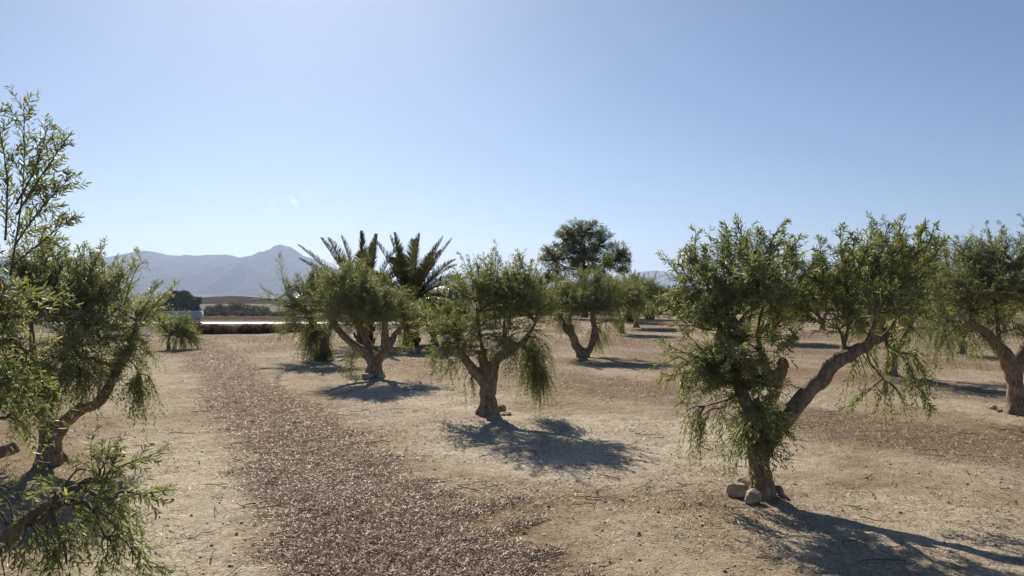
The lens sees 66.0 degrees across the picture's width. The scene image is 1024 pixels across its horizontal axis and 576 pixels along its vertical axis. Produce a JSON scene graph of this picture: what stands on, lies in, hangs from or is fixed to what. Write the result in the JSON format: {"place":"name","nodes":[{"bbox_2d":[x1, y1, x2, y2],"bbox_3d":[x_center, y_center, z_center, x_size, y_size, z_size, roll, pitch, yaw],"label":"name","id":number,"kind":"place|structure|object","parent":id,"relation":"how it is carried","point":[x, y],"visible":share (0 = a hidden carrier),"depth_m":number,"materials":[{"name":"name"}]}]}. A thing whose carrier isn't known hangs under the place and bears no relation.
{"place":"outdoors","nodes":[
{"label":"outdoors","id":0,"kind":"place"},
{"bbox_2d":[0,244,403,295],"bbox_3d":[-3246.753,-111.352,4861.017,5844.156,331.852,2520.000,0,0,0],"label":"mountains","id":1,"kind":"structure","parent":0,"point":[223,275],"depth_m":4278.78,"materials":[{"name":"grey stone"}]},
{"bbox_2d":[112,296,313,303],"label":"hill","id":2,"kind":"structure","parent":0,"point":[226,300],"depth_m":669.46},
{"bbox_2d":[46,322,399,323],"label":"road","id":3,"kind":"structure","parent":0,"point":[240,322],"depth_m":225.94,"materials":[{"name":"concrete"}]},
{"bbox_2d":[144,311,203,322],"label":"lorry","id":4,"kind":"object","parent":3,"relation":"on","point":[196,315],"visible":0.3,"depth_m":224.30,"materials":[{"name":"white paint"}]},
{"bbox_2d":[201,315,346,319],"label":"dry grass","id":5,"kind":"structure","parent":0,"point":[251,316],"depth_m":245.77,"materials":[{"name":"beige plant"}]},
{"bbox_2d":[0,295,1023,575],"bbox_3d":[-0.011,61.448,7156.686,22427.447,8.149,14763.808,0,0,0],"label":"ground","id":6,"kind":"structure","parent":0,"point":[646,455],"depth_m":7.86,"materials":[{"name":"soil"}]},
{"bbox_2d":[0,222,182,466],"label":"olive tree","id":7,"kind":"object","parent":6,"relation":"on","point":[94,288],"visible":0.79,"depth_m":7.82,"materials":[{"name":"green plant"}]},
{"bbox_2d":[0,84,187,575],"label":"olive tree","id":8,"kind":"object","parent":6,"relation":"on","point":[45,510],"visible":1,"depth_m":4.30,"materials":[{"name":"green plant"}]},
{"bbox_2d":[153,300,168,310],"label":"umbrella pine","id":9,"kind":"object","parent":6,"relation":"on","point":[162,305],"visible":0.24,"depth_m":260.08,"materials":[{"name":"green plant"}]},
{"bbox_2d":[147,308,208,349],"bbox_3d":[-10.384,1.519,24.415,1.648,1.936,1.754,0,-1,-45],"label":"shrub","id":10,"kind":"object","parent":6,"relation":"on","point":[181,331],"visible":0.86,"depth_m":24.35,"materials":[{"name":"green plant"}]},
{"bbox_2d":[162,289,202,310],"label":"umbrella pine","id":11,"kind":"object","parent":6,"relation":"on","point":[185,300],"visible":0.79,"depth_m":259.79,"materials":[{"name":"green plant"}]},
{"bbox_2d":[190,323,219,334],"bbox_3d":[-14.896,2.022,38.094,1.423,0.708,1.618,0,-1,37],"label":"scrub bush","id":12,"kind":"object","parent":6,"relation":"on","point":[209,329],"visible":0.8,"depth_m":37.92,"materials":[{"name":"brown plant"}]},
{"bbox_2d":[203,305,213,310],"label":"tree","id":13,"kind":"object","parent":6,"relation":"on","point":[208,307],"visible":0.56,"depth_m":318.69,"materials":[{"name":"green plant"}]},
{"bbox_2d":[205,310,217,316],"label":"scrub bush","id":14,"kind":"object","parent":6,"relation":"on","point":[212,313],"visible":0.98,"depth_m":269.72,"materials":[{"name":"green plant"}]},
{"bbox_2d":[210,303,226,310],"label":"tree","id":15,"kind":"object","parent":6,"relation":"on","point":[220,306],"visible":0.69,"depth_m":316.73,"materials":[{"name":"green plant"}]},
{"bbox_2d":[209,324,234,334],"bbox_3d":[-14.604,2.131,39.652,1.368,0.718,1.444,0,0,0],"label":"scrub bush","id":16,"kind":"object","parent":6,"relation":"on","point":[225,329],"visible":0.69,"depth_m":39.41,"materials":[{"name":"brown plant"}]},
{"bbox_2d":[217,309,229,316],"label":"scrub bush","id":17,"kind":"object","parent":6,"relation":"on","point":[224,313],"visible":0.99,"depth_m":269.62,"materials":[{"name":"green plant"}]},
{"bbox_2d":[226,298,246,311],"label":"tree","id":18,"kind":"object","parent":6,"relation":"on","point":[237,306],"visible":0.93,"depth_m":315.00,"materials":[{"name":"green plant"}]},
{"bbox_2d":[237,312,247,316],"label":"scrub bush","id":19,"kind":"object","parent":6,"relation":"on","point":[239,314],"visible":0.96,"depth_m":271.21,"materials":[{"name":"green plant"}]},
{"bbox_2d":[239,304,251,311],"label":"tree","id":20,"kind":"object","parent":6,"relation":"on","point":[248,307],"visible":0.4,"depth_m":321.20,"materials":[{"name":"green plant"}]},
{"bbox_2d":[235,323,260,333],"bbox_3d":[-13.090,2.083,39.248,1.362,0.845,1.452,0,0,0],"label":"scrub bush","id":21,"kind":"object","parent":6,"relation":"on","point":[248,329],"visible":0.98,"depth_m":38.95,"materials":[{"name":"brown plant"}]},
{"bbox_2d":[248,311,261,316],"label":"scrub bush","id":22,"kind":"object","parent":6,"relation":"on","point":[254,313],"visible":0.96,"depth_m":268.93,"materials":[{"name":"green plant"}]},
{"bbox_2d":[254,306,270,311],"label":"tree","id":23,"kind":"object","parent":6,"relation":"on","point":[258,309],"visible":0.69,"depth_m":320.70,"materials":[{"name":"green plant"}]},
{"bbox_2d":[203,317,326,319],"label":"guard rail","id":24,"kind":"object","parent":6,"relation":"on","point":[228,318],"visible":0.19,"depth_m":236.39,"materials":[{"name":"metal"}]},
{"bbox_2d":[258,323,278,333],"bbox_3d":[-11.766,1.993,38.019,1.079,0.737,1.276,0,0,0],"label":"scrub bush","id":25,"kind":"object","parent":6,"relation":"on","point":[262,328],"visible":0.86,"depth_m":37.79,"materials":[{"name":"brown plant"}]},
{"bbox_2d":[267,312,278,316],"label":"scrub bush","id":26,"kind":"object","parent":6,"relation":"on","point":[273,314],"visible":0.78,"depth_m":269.16,"materials":[{"name":"green plant"}]},
{"bbox_2d":[287,322,305,332],"bbox_3d":[-10.414,1.917,38.076,0.982,0.721,0.967,0,-1,-42],"label":"scrub bush","id":27,"kind":"object","parent":6,"relation":"on","point":[291,331],"visible":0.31,"depth_m":37.82,"materials":[{"name":"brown plant"}]},
{"bbox_2d":[251,251,355,361],"bbox_3d":[-4.982,0.745,20.022,2.398,3.469,2.566,0,-1,43],"label":"olive tree","id":28,"kind":"object","parent":6,"relation":"on","point":[324,352],"visible":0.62,"depth_m":19.85,"materials":[{"name":"green plant"}]},
{"bbox_2d":[299,230,431,345],"bbox_3d":[-4.908,0.027,25.441,4.430,3.940,4.045,0,-1,-30],"label":"date palm","id":29,"kind":"object","parent":6,"relation":"on","point":[370,255],"visible":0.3,"depth_m":25.36,"materials":[{"name":"green plant"}]},
{"bbox_2d":[362,373,373,378],"bbox_3d":[-2.881,1.777,15.731,0.253,0.150,0.166,0,0,0],"label":"rock","id":30,"kind":"object","parent":6,"relation":"on","point":[367,375],"visible":0.86,"depth_m":15.67,"materials":[{"name":"stone"}]},
{"bbox_2d":[296,251,439,377],"bbox_3d":[-2.880,0.689,15.861,3.065,2.923,2.378,0,0,0],"label":"olive tree","id":31,"kind":"object","parent":6,"relation":"on","point":[364,307],"visible":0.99,"depth_m":15.84,"materials":[{"name":"green plant"}]},
{"bbox_2d":[374,372,384,377],"bbox_3d":[-2.664,1.769,15.819,0.220,0.152,0.152,0,0,0],"label":"rock","id":32,"kind":"object","parent":6,"relation":"on","point":[380,375],"visible":0.85,"depth_m":15.79,"materials":[{"name":"stone"}]},
{"bbox_2d":[372,231,473,344],"bbox_3d":[-3.339,0.034,26.528,4.139,3.974,4.744,0,0,0],"label":"date palm","id":33,"kind":"object","parent":6,"relation":"on","point":[419,275],"visible":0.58,"depth_m":26.09,"materials":[{"name":"green plant"}]},
{"bbox_2d":[397,293,475,343],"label":"olive tree","id":34,"kind":"object","parent":6,"relation":"on","point":[438,313],"visible":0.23,"depth_m":26.73,"materials":[{"name":"green plant"}]},
{"bbox_2d":[475,307,505,320],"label":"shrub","id":35,"kind":"object","parent":6,"relation":"on","point":[489,315],"visible":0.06,"depth_m":66.26,"materials":[{"name":"green plant"}]},
{"bbox_2d":[404,240,577,416],"bbox_3d":[-0.276,0.620,10.993,2.461,2.680,1.788,0,0,0],"label":"olive tree","id":36,"kind":"object","parent":6,"relation":"on","point":[487,285],"visible":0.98,"depth_m":10.93,"materials":[{"name":"green plant"}]},
{"bbox_2d":[498,404,505,411],"bbox_3d":[-0.143,1.730,11.185,0.126,0.173,0.096,0,0,0],"label":"rock","id":37,"kind":"object","parent":6,"relation":"on","point":[501,407],"visible":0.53,"depth_m":11.15,"materials":[{"name":"stone"}]},
{"bbox_2d":[499,412,510,414],"bbox_3d":[-0.113,1.762,11.030,0.240,0.060,0.133,0,-1,-34],"label":"rock","id":38,"kind":"object","parent":6,"relation":"on","point":[504,413],"visible":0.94,"depth_m":11.00,"materials":[{"name":"stone"}]},
{"bbox_2d":[0,376,1022,575],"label":"dry twigs","id":39,"kind":"object","parent":6,"relation":"on","point":[397,553],"visible":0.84,"depth_m":6.79,"materials":[{"name":"brown wood"}]},
{"bbox_2d":[0,311,1023,575],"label":"leaf litter","id":40,"kind":"object","parent":6,"relation":"on","point":[460,553],"visible":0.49,"depth_m":6.71,"materials":[{"name":"brown plant"}]},
{"bbox_2d":[4,354,1023,575],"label":"clods","id":41,"kind":"object","parent":6,"relation":"on","point":[639,559],"visible":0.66,"depth_m":6.21,"materials":[{"name":"soil"}]},
{"bbox_2d":[503,301,534,316],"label":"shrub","id":42,"kind":"object","parent":6,"relation":"on","point":[518,312],"visible":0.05,"depth_m":68.61,"materials":[{"name":"green plant"}]},
{"bbox_2d":[536,216,631,316],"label":"pine tree","id":43,"kind":"object","parent":6,"relation":"on","point":[571,238],"visible":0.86,"depth_m":57.75,"materials":[{"name":"green plant"}]},
{"bbox_2d":[534,257,646,357],"bbox_3d":[2.053,0.652,21.354,2.694,3.019,2.862,0,-1,39],"label":"olive tree","id":44,"kind":"object","parent":6,"relation":"on","point":[587,297],"visible":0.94,"depth_m":21.16,"materials":[{"name":"green plant"}]},
{"bbox_2d":[595,270,657,333],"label":"olive tree","id":45,"kind":"object","parent":6,"relation":"on","point":[639,303],"visible":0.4,"depth_m":33.72,"materials":[{"name":"green plant"}]},
{"bbox_2d":[613,272,657,321],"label":"tree","id":46,"kind":"object","parent":6,"relation":"on","point":[629,318],"visible":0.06,"depth_m":47.70,"materials":[{"name":"green plant"}]},
{"bbox_2d":[617,269,667,327],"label":"olive tree","id":47,"kind":"object","parent":6,"relation":"on","point":[651,285],"visible":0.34,"depth_m":39.51,"materials":[{"name":"green plant"}]},
{"bbox_2d":[645,283,670,318],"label":"tree","id":48,"kind":"object","parent":6,"relation":"on","point":[652,317],"visible":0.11,"depth_m":52.73,"materials":[{"name":"green plant"}]},
{"bbox_2d":[654,285,678,313],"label":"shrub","id":49,"kind":"object","parent":6,"relation":"on","point":[675,300],"visible":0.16,"depth_m":66.32,"materials":[{"name":"green plant"}]},
{"bbox_2d":[664,283,690,312],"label":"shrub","id":50,"kind":"object","parent":6,"relation":"on","point":[673,286],"visible":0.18,"depth_m":68.61,"materials":[{"name":"green plant"}]},
{"bbox_2d":[680,285,704,309],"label":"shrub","id":51,"kind":"object","parent":6,"relation":"on","point":[689,299],"visible":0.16,"depth_m":65.40,"materials":[{"name":"green plant"}]},
{"bbox_2d":[726,482,747,497],"bbox_3d":[1.916,1.724,6.698,0.150,0.150,0.181,0,-1,-39],"label":"rock","id":52,"kind":"object","parent":6,"relation":"on","point":[737,490],"visible":0.88,"depth_m":6.64,"materials":[{"name":"stone"}]},
{"bbox_2d":[735,477,749,487],"bbox_3d":[2.023,1.728,6.902,0.140,0.142,0.134,0,-1,-31],"label":"rock","id":53,"kind":"object","parent":6,"relation":"on","point":[745,480],"visible":0.42,"depth_m":6.87,"materials":[{"name":"stone"}]},
{"bbox_2d":[744,488,761,504],"bbox_3d":[1.969,1.721,6.447,0.123,0.146,0.152,0,-1,31],"label":"rock","id":54,"kind":"object","parent":6,"relation":"on","point":[753,496],"visible":0.93,"depth_m":6.41,"materials":[{"name":"stone"}]},
{"bbox_2d":[733,280,814,341],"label":"olive tree","id":55,"kind":"object","parent":6,"relation":"on","point":[771,340],"visible":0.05,"depth_m":27.92,"materials":[{"name":"green plant"}]},
{"bbox_2d":[774,481,785,496],"bbox_3d":[2.278,1.726,6.713,0.100,0.162,0.152,0,0,-12],"label":"rock","id":56,"kind":"object","parent":6,"relation":"on","point":[779,490],"visible":0.65,"depth_m":6.66,"materials":[{"name":"stone"}]},
{"bbox_2d":[633,211,956,500],"bbox_3d":[2.470,0.612,6.755,2.939,2.587,1.499,0,0,0],"label":"olive tree","id":57,"kind":"object","parent":6,"relation":"on","point":[762,434],"visible":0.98,"depth_m":6.60,"materials":[{"name":"green plant"}]},
{"bbox_2d":[818,304,839,311],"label":"tree","id":58,"kind":"object","parent":6,"relation":"on","point":[831,310],"visible":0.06,"depth_m":96.89,"materials":[{"name":"green plant"}]},
{"bbox_2d":[796,270,863,329],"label":"olive tree","id":59,"kind":"object","parent":6,"relation":"on","point":[815,301],"visible":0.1,"depth_m":37.06,"materials":[{"name":"green plant"}]},
{"bbox_2d":[855,275,889,315],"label":"olive tree","id":60,"kind":"object","parent":6,"relation":"on","point":[865,300],"visible":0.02,"depth_m":41.43,"materials":[{"name":"green plant"}]},
{"bbox_2d":[821,241,957,376],"bbox_3d":[8.031,0.489,16.254,2.900,2.942,2.348,0,-1,-30],"label":"olive tree","id":61,"kind":"object","parent":6,"relation":"on","point":[886,317],"visible":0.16,"depth_m":16.17,"materials":[{"name":"green plant"}]},
{"bbox_2d":[889,213,1023,416],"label":"olive tree","id":62,"kind":"object","parent":6,"relation":"on","point":[963,291],"visible":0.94,"depth_m":11.12,"materials":[{"name":"green plant"}]},
{"bbox_2d":[915,268,1019,354],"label":"olive tree","id":63,"kind":"object","parent":6,"relation":"on","point":[989,323],"visible":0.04,"depth_m":22.11,"materials":[{"name":"green plant"}]},
{"bbox_2d":[990,276,1023,329],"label":"olive tree","id":64,"kind":"object","parent":6,"relation":"on","point":[1010,316],"visible":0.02,"depth_m":34.82,"materials":[{"name":"green plant"}]},
{"bbox_2d":[0,0,1023,284],"label":"sky","id":65,"kind":"structure","parent":0,"point":[237,128],"materials":[{"name":"blue"}]},
{"bbox_2d":[422,259,1023,290],"bbox_3d":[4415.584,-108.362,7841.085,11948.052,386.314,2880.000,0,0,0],"label":"mountains","id":66,"kind":"structure","parent":0,"point":[658,274],"depth_m":7731.98,"materials":[{"name":"grey stone"}]}
]}

